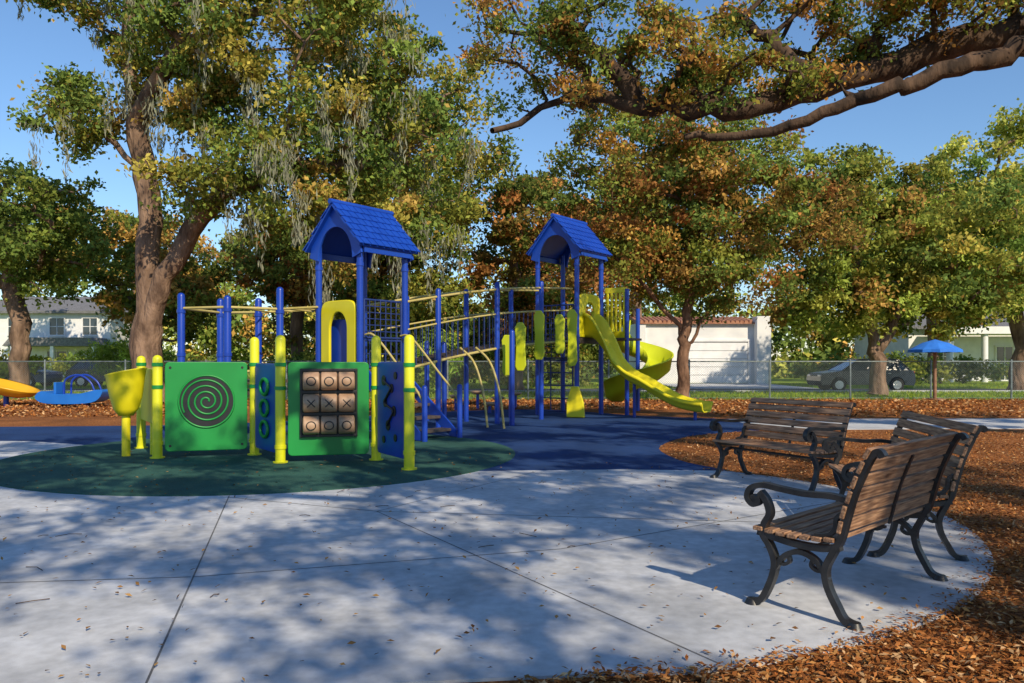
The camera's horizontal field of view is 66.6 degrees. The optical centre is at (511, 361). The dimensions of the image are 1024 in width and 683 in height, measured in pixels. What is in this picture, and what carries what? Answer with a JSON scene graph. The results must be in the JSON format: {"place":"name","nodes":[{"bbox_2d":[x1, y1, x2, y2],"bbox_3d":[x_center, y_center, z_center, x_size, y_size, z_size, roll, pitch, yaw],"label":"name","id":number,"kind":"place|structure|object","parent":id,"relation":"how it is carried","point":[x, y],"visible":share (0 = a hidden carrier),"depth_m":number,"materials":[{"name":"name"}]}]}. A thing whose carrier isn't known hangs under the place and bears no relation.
{"place":"outdoors","nodes":[
{"label":"outdoors","id":0,"kind":"place"},
{"bbox_2d":[0,313,129,378],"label":"walls","id":1,"kind":"structure","parent":0,"point":[39,327],"depth_m":66.00,"materials":[{"name":"white paint"}]},
{"bbox_2d":[7,317,98,363],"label":"window frames","id":2,"kind":"structure","parent":1,"relation":"attached to","point":[49,326],"depth_m":65.90,"materials":[{"name":"white paint"}]},
{"bbox_2d":[9,318,96,368],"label":"windows","id":3,"kind":"structure","parent":2,"relation":"attached to","point":[60,322],"depth_m":65.96,"materials":[{"name":"grey glass"}]},
{"bbox_2d":[0,297,127,312],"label":"roof","id":4,"kind":"structure","parent":1,"relation":"on","point":[77,307],"depth_m":66.96,"materials":[{"name":"grey"}]},
{"bbox_2d":[0,441,993,682],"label":"concrete patio","id":5,"kind":"structure","parent":0,"point":[284,629],"depth_m":4.90,"materials":[{"name":"grey concrete"}]},
{"bbox_2d":[0,472,923,682],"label":"concrete joints","id":6,"kind":"object","parent":5,"relation":"on","point":[160,650],"visible":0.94,"depth_m":5.18,"materials":[{"name":"grey concrete"}]},
{"bbox_2d":[0,450,973,680],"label":"fallen leaves","id":7,"kind":"object","parent":5,"relation":"on","point":[437,650],"depth_m":5.27,"materials":[{"name":"brown plant"}]},
{"bbox_2d":[709,397,856,490],"bbox_3d":[3.040,0.911,8.863,0.783,0.947,1.467,0,0,-29],"label":"park bench","id":8,"kind":"object","parent":5,"relation":"on","point":[810,433],"visible":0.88,"depth_m":8.89,"materials":[{"name":"wood"}]},
{"bbox_2d":[593,468,998,674],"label":"spilled wood chips","id":9,"kind":"object","parent":5,"relation":"on","point":[766,658],"visible":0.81,"depth_m":4.11,"materials":[{"name":"brown wood"}]},
{"bbox_2d":[744,432,969,630],"bbox_3d":[2.086,0.911,4.658,1.387,0.947,0.783,0,0,-44],"label":"park bench","id":10,"kind":"object","parent":5,"relation":"on","point":[882,492],"visible":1,"depth_m":4.38,"materials":[{"name":"wood"}]},
{"bbox_2d":[822,411,988,561],"bbox_3d":[3.064,0.911,6.262,0.783,0.947,1.687,0,0,11],"label":"park bench","id":11,"kind":"object","parent":5,"relation":"on","point":[950,481],"visible":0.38,"depth_m":5.54,"materials":[{"name":"wood"}]},
{"bbox_2d":[0,363,1022,399],"bbox_3d":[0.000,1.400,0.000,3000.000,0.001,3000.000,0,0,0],"label":"ground","id":12,"kind":"structure","parent":0,"point":[787,380],"depth_m":42.76,"materials":[{"name":"green plant"}]},
{"bbox_2d":[0,348,48,382],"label":"shrub","id":13,"kind":"object","parent":12,"relation":"on","point":[4,373],"visible":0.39,"depth_m":41.78,"materials":[{"name":"green plant"}]},
{"bbox_2d":[3,359,62,386],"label":"parked car","id":14,"kind":"object","parent":12,"relation":"on","point":[51,375],"visible":0.34,"depth_m":42.61,"materials":[{"name":"blue paint"}]},
{"bbox_2d":[2,337,110,364],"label":"porch","id":15,"kind":"object","parent":12,"relation":"on","point":[52,343],"visible":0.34,"depth_m":63.40,"materials":[{"name":"grey"}]},
{"bbox_2d":[0,153,122,384],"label":"oak tree","id":16,"kind":"object","parent":12,"relation":"on","point":[68,225],"visible":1,"depth_m":32.62,"materials":[{"name":"green plant"}]},
{"bbox_2d":[65,359,117,386],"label":"parked car","id":17,"kind":"object","parent":12,"relation":"on","point":[75,368],"visible":0.32,"depth_m":43.12,"materials":[{"name":"paint"}]},
{"bbox_2d":[74,339,128,377],"bbox_3d":[-20.464,-0.039,40.129,3.301,2.378,2.956,0,0,0],"label":"shrub","id":18,"kind":"object","parent":12,"relation":"on","point":[100,351],"visible":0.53,"depth_m":39.65,"materials":[{"name":"green plant"}]},
{"bbox_2d":[8,193,246,323],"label":"oak tree","id":19,"kind":"object","parent":12,"relation":"on","point":[126,232],"visible":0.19,"depth_m":55.11,"materials":[{"name":"green plant"}]},
{"bbox_2d":[111,339,176,381],"bbox_3d":[-15.993,0.222,34.105,2.874,2.566,2.771,0,0,-23],"label":"shrub","id":20,"kind":"object","parent":12,"relation":"on","point":[166,357],"visible":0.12,"depth_m":33.88,"materials":[{"name":"green plant"}]},
{"bbox_2d":[85,235,239,351],"bbox_3d":[-16.077,-2.158,35.935,7.450,7.188,5.471,0,0,0],"label":"magnolia tree","id":21,"kind":"object","parent":12,"relation":"on","point":[114,298],"visible":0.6,"depth_m":35.29,"materials":[{"name":"green plant"}]},
{"bbox_2d":[36,349,288,383],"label":"hedge","id":22,"kind":"object","parent":12,"relation":"on","point":[58,366],"visible":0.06,"depth_m":50.25,"materials":[{"name":"green plant"}]},
{"bbox_2d":[0,432,514,495],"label":"green rubber surface","id":23,"kind":"object","parent":12,"relation":"on","point":[202,477],"visible":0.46,"depth_m":9.92,"materials":[{"name":"green rubber"}]},
{"bbox_2d":[104,335,416,469],"bbox_3d":[-3.670,0.500,10.991,5.365,1.740,1.273,0,0,21],"label":"play panel station","id":24,"kind":"object","parent":23,"relation":"on","point":[206,407],"visible":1,"depth_m":10.85,"materials":[{"name":"green plastic"}]},
{"bbox_2d":[5,0,523,402],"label":"oak tree","id":25,"kind":"object","parent":12,"relation":"on","point":[372,84],"visible":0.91,"depth_m":24.54,"materials":[{"name":"green plant"}]},
{"bbox_2d":[264,344,370,383],"bbox_3d":[-8.213,0.278,33.420,5.042,2.596,2.696,0,0,0],"label":"shrub","id":26,"kind":"object","parent":12,"relation":"on","point":[310,356],"visible":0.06,"depth_m":32.99,"materials":[{"name":"green plant"}]},
{"bbox_2d":[194,216,455,357],"bbox_3d":[-8.983,-3.266,37.642,12.962,9.698,7.058,0,0,0],"label":"magnolia tree","id":27,"kind":"object","parent":12,"relation":"on","point":[272,277],"visible":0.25,"depth_m":36.87,"materials":[{"name":"green plant"}]},
{"bbox_2d":[0,409,756,470],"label":"blue rubber surface","id":28,"kind":"object","parent":12,"relation":"on","point":[552,440],"visible":0.51,"depth_m":14.57,"materials":[{"name":"blue rubber"}]},
{"bbox_2d":[177,246,639,427],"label":"blue posts","id":29,"kind":"object","parent":28,"relation":"on","point":[223,353],"visible":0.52,"depth_m":16.85,"materials":[{"name":"metal"}]},
{"bbox_2d":[303,198,420,267],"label":"blue shingled roof","id":30,"kind":"structure","parent":29,"relation":"attached to","point":[344,231],"depth_m":14.75,"materials":[{"name":"plastic"}]},
{"bbox_2d":[183,287,572,428],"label":"handrails","id":31,"kind":"object","parent":29,"relation":"attached to","point":[310,308],"visible":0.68,"depth_m":16.20,"materials":[{"name":"yellow metal"}]},
{"bbox_2d":[247,337,641,394],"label":"decks","id":32,"kind":"object","parent":29,"relation":"attached to","point":[583,340],"visible":0.36,"depth_m":17.39,"materials":[{"name":"metal"}]},
{"bbox_2d":[331,319,346,361],"bbox_3d":[-3.149,-0.350,14.653,0.750,0.900,0.030,0,0,37],"label":"blue inner panel","id":33,"kind":"object","parent":32,"relation":"on","point":[338,340],"visible":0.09,"depth_m":14.71,"materials":[{"name":"paint"}]},
{"bbox_2d":[363,298,573,411],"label":"grid panels and balusters","id":34,"kind":"object","parent":32,"relation":"on","point":[396,339],"visible":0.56,"depth_m":16.88,"materials":[{"name":"metal"}]},
{"bbox_2d":[502,309,576,375],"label":"lime fins","id":35,"kind":"object","parent":34,"relation":"attached to","point":[520,337],"visible":0.9,"depth_m":18.18,"materials":[{"name":"yellow plastic"}]},
{"bbox_2d":[605,287,626,337],"bbox_3d":[2.730,-1.275,20.465,0.630,1.350,0.054,0,0,37],"label":"yellow barrier","id":36,"kind":"object","parent":32,"relation":"on","point":[619,333],"visible":0.8,"depth_m":20.43,"materials":[{"name":"plastic"}]},
{"bbox_2d":[526,213,612,266],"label":"blue shingled roof","id":37,"kind":"structure","parent":29,"relation":"attached to","point":[558,237],"depth_m":20.18,"materials":[{"name":"plastic"}]},
{"bbox_2d":[365,333,461,441],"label":"stairs","id":38,"kind":"structure","parent":28,"relation":"on","point":[427,404],"depth_m":14.10,"materials":[{"name":"blue metal"}]},
{"bbox_2d":[321,293,599,417],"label":"yellow entry panels","id":39,"kind":"object","parent":28,"relation":"on","point":[347,309],"visible":0.91,"depth_m":14.73,"materials":[{"name":"plastic"}]},
{"bbox_2d":[449,390,521,413],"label":"stepping pods","id":40,"kind":"object","parent":28,"relation":"on","point":[488,404],"visible":0.59,"depth_m":22.18,"materials":[{"name":"blue paint"}]},
{"bbox_2d":[633,384,696,419],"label":"slide supports","id":41,"kind":"object","parent":28,"relation":"on","point":[634,405],"visible":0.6,"depth_m":19.27,"materials":[{"name":"blue paint"}]},
{"bbox_2d":[583,311,712,412],"bbox_3d":[3.223,-0.081,19.155,3.317,2.519,0.700,0,0,37],"label":"straight slide","id":42,"kind":"object","parent":41,"relation":"on","point":[599,331],"visible":1,"depth_m":19.34,"materials":[{"name":"yellow plastic"}]},
{"bbox_2d":[288,89,502,360],"bbox_3d":[-5.216,-5.489,34.926,9.010,14.002,7.895,0,0,22],"label":"oak tree","id":43,"kind":"object","parent":12,"relation":"on","point":[418,310],"visible":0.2,"depth_m":33.59,"materials":[{"name":"green plant"}]},
{"bbox_2d":[397,327,463,393],"bbox_3d":[-3.466,0.016,33.116,3.297,3.334,3.164,0,0,0],"label":"shrub","id":44,"kind":"object","parent":12,"relation":"on","point":[420,370],"visible":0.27,"depth_m":32.77,"materials":[{"name":"green plant"}]},
{"bbox_2d":[314,342,598,384],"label":"hedge","id":45,"kind":"object","parent":12,"relation":"on","point":[484,378],"visible":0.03,"depth_m":47.65,"materials":[{"name":"green plant"}]},
{"bbox_2d":[0,397,1023,417],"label":"mulch wood chips","id":46,"kind":"object","parent":12,"relation":"on","point":[975,402],"visible":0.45,"depth_m":23.61,"materials":[{"name":"brown wood"}]},
{"bbox_2d":[0,378,39,405],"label":"spinner seat","id":47,"kind":"object","parent":46,"relation":"on","point":[11,388],"visible":0.94,"depth_m":24.64,"materials":[{"name":"yellow plastic"}]},
{"bbox_2d":[35,374,108,406],"bbox_3d":[-13.575,0.893,24.200,2.069,1.042,0.700,0,0,0],"label":"rocking ride","id":48,"kind":"object","parent":46,"relation":"on","point":[58,395],"visible":0.87,"depth_m":23.85,"materials":[{"name":"blue paint"}]},
{"bbox_2d":[603,317,673,401],"bbox_3d":[3.550,-0.062,22.000,1.994,2.377,1.994,0,0,0],"label":"spiral slide","id":49,"kind":"object","parent":46,"relation":"on","point":[657,360],"visible":0.56,"depth_m":21.77,"materials":[{"name":"plastic"}]},
{"bbox_2d":[534,63,874,396],"bbox_3d":[6.421,-4.588,26.920,11.431,12.056,7.451,0,0,0],"label":"maple tree","id":50,"kind":"object","parent":46,"relation":"on","point":[702,179],"visible":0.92,"depth_m":25.80,"materials":[{"name":"green plant"}]},
{"bbox_2d":[907,339,962,400],"bbox_3d":[15.300,0.290,28.200,1.800,2.220,1.712,0,0,0],"label":"shade umbrella","id":51,"kind":"object","parent":46,"relation":"on","point":[934,346],"visible":0.91,"depth_m":27.91,"materials":[{"name":"blue fabric"}]},
{"bbox_2d":[0,359,1023,399],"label":"chain link fence","id":52,"kind":"object","parent":12,"relation":"on","point":[689,364],"visible":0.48,"depth_m":29.00,"materials":[{"name":"metal"}]},
{"bbox_2d":[0,382,1023,399],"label":"grass","id":53,"kind":"structure","parent":12,"relation":"on","point":[835,395],"depth_m":32.77,"materials":[{"name":"green plant"}]},
{"bbox_2d":[0,400,1023,682],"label":"mulch bed","id":54,"kind":"object","parent":12,"relation":"on","point":[6,420],"visible":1,"depth_m":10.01,"materials":[{"name":"brown wood"}]},
{"bbox_2d":[1,239,1023,378],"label":"distant tree line","id":55,"kind":"object","parent":12,"relation":"on","point":[206,340],"visible":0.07,"depth_m":70.78,"materials":[{"name":"green plant"}]},
{"bbox_2d":[428,151,603,389],"bbox_3d":[0.104,-4.092,36.661,7.789,11.135,7.056,0,0,30],"label":"magnolia tree","id":56,"kind":"object","parent":12,"relation":"on","point":[517,235],"visible":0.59,"depth_m":35.30,"materials":[{"name":"green plant"}]},
{"bbox_2d":[40,390,1023,392],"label":"street kerb","id":57,"kind":"structure","parent":12,"relation":"on","point":[705,390],"depth_m":35.70,"materials":[{"name":"concrete"}]},
{"bbox_2d":[449,319,618,385],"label":"hedge","id":58,"kind":"object","parent":12,"relation":"on","point":[530,356],"visible":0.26,"depth_m":43.16,"materials":[{"name":"green plant"}]},
{"bbox_2d":[552,344,594,368],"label":"shrub","id":59,"kind":"object","parent":12,"relation":"on","point":[587,364],"visible":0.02,"depth_m":45.67,"materials":[{"name":"green plant"}]},
{"bbox_2d":[554,185,723,324],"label":"oak tree","id":60,"kind":"object","parent":12,"relation":"on","point":[607,240],"visible":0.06,"depth_m":62.56,"materials":[{"name":"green plant"}]},
{"bbox_2d":[621,316,770,383],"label":"walls","id":61,"kind":"structure","parent":12,"relation":"on","point":[757,333],"depth_m":50.00,"materials":[{"name":"white paint"}]},
{"bbox_2d":[630,316,754,323],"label":"tile roof","id":62,"kind":"structure","parent":61,"relation":"on","point":[667,320],"depth_m":49.85,"materials":[{"name":"tile"}]},
{"bbox_2d":[688,339,750,382],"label":"door trim","id":63,"kind":"structure","parent":61,"relation":"attached to","point":[733,340],"depth_m":49.88,"materials":[{"name":"white paint"}]},
{"bbox_2d":[688,343,747,382],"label":"garage door","id":64,"kind":"structure","parent":63,"relation":"in","point":[718,351],"depth_m":49.92,"materials":[{"name":"white paint"}]},
{"bbox_2d":[445,0,1023,141],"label":"oak tree","id":65,"kind":"object","parent":12,"relation":"on","point":[982,44],"visible":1,"depth_m":13.21,"materials":[{"name":"green plant"}]},
{"bbox_2d":[730,419,1023,429],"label":"footpath","id":66,"kind":"structure","parent":12,"relation":"on","point":[865,424],"depth_m":17.48,"materials":[{"name":"concrete"}]},
{"bbox_2d":[734,143,1023,395],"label":"oak tree","id":67,"kind":"object","parent":12,"relation":"on","point":[917,218],"visible":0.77,"depth_m":30.86,"materials":[{"name":"green plant"}]},
{"bbox_2d":[785,350,1009,384],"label":"hedge","id":68,"kind":"object","parent":12,"relation":"on","point":[921,370],"visible":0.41,"depth_m":48.62,"materials":[{"name":"green plant"}]},
{"bbox_2d":[815,174,1021,383],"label":"oak tree","id":69,"kind":"object","parent":12,"relation":"on","point":[927,320],"visible":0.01,"depth_m":49.57,"materials":[{"name":"green plant"}]},
{"bbox_2d":[855,329,1011,380],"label":"walls","id":70,"kind":"structure","parent":12,"relation":"on","point":[969,344],"depth_m":57.00,"materials":[{"name":"white paint"}]},
{"bbox_2d":[877,311,1023,328],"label":"roof","id":71,"kind":"structure","parent":70,"relation":"on","point":[923,322],"depth_m":57.32,"materials":[{"name":"grey"}]},
{"bbox_2d":[941,347,1011,379],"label":"windows","id":72,"kind":"structure","parent":70,"relation":"in","point":[1000,353],"depth_m":56.96,"materials":[{"name":"grey glass"}]},
{"bbox_2d":[943,346,1011,380],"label":"window frames","id":73,"kind":"structure","parent":70,"relation":"attached to","point":[995,357],"depth_m":56.90,"materials":[{"name":"white paint"}]},
{"bbox_2d":[946,326,1014,381],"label":"portico","id":74,"kind":"structure","parent":70,"relation":"attached to","point":[997,330],"depth_m":53.89,"materials":[{"name":"white paint"}]},
{"bbox_2d":[890,98,1023,389],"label":"oak tree","id":75,"kind":"object","parent":12,"relation":"on","point":[1013,314],"visible":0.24,"depth_m":36.58,"materials":[{"name":"green plant"}]},
{"bbox_2d":[0,0,1023,362],"label":"sky","id":76,"kind":"structure","parent":0,"point":[910,126],"materials":[{"name":"blue"}]},
{"bbox_2d":[39,389,1004,389],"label":"street","id":77,"kind":"structure","parent":0,"point":[672,389],"depth_m":39.31,"materials":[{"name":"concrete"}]},
{"bbox_2d":[806,359,915,389],"bbox_3d":[16.600,0.615,37.200,4.440,1.544,2.020,0,0,0],"label":"parked car","id":78,"kind":"object","parent":77,"relation":"on","point":[897,378],"visible":0.79,"depth_m":36.32,"materials":[{"name":"paint"}]},
{"bbox_2d":[662,383,818,388],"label":"driveway","id":79,"kind":"structure","parent":0,"point":[732,386],"depth_m":43.71,"materials":[{"name":"concrete"}]}
]}

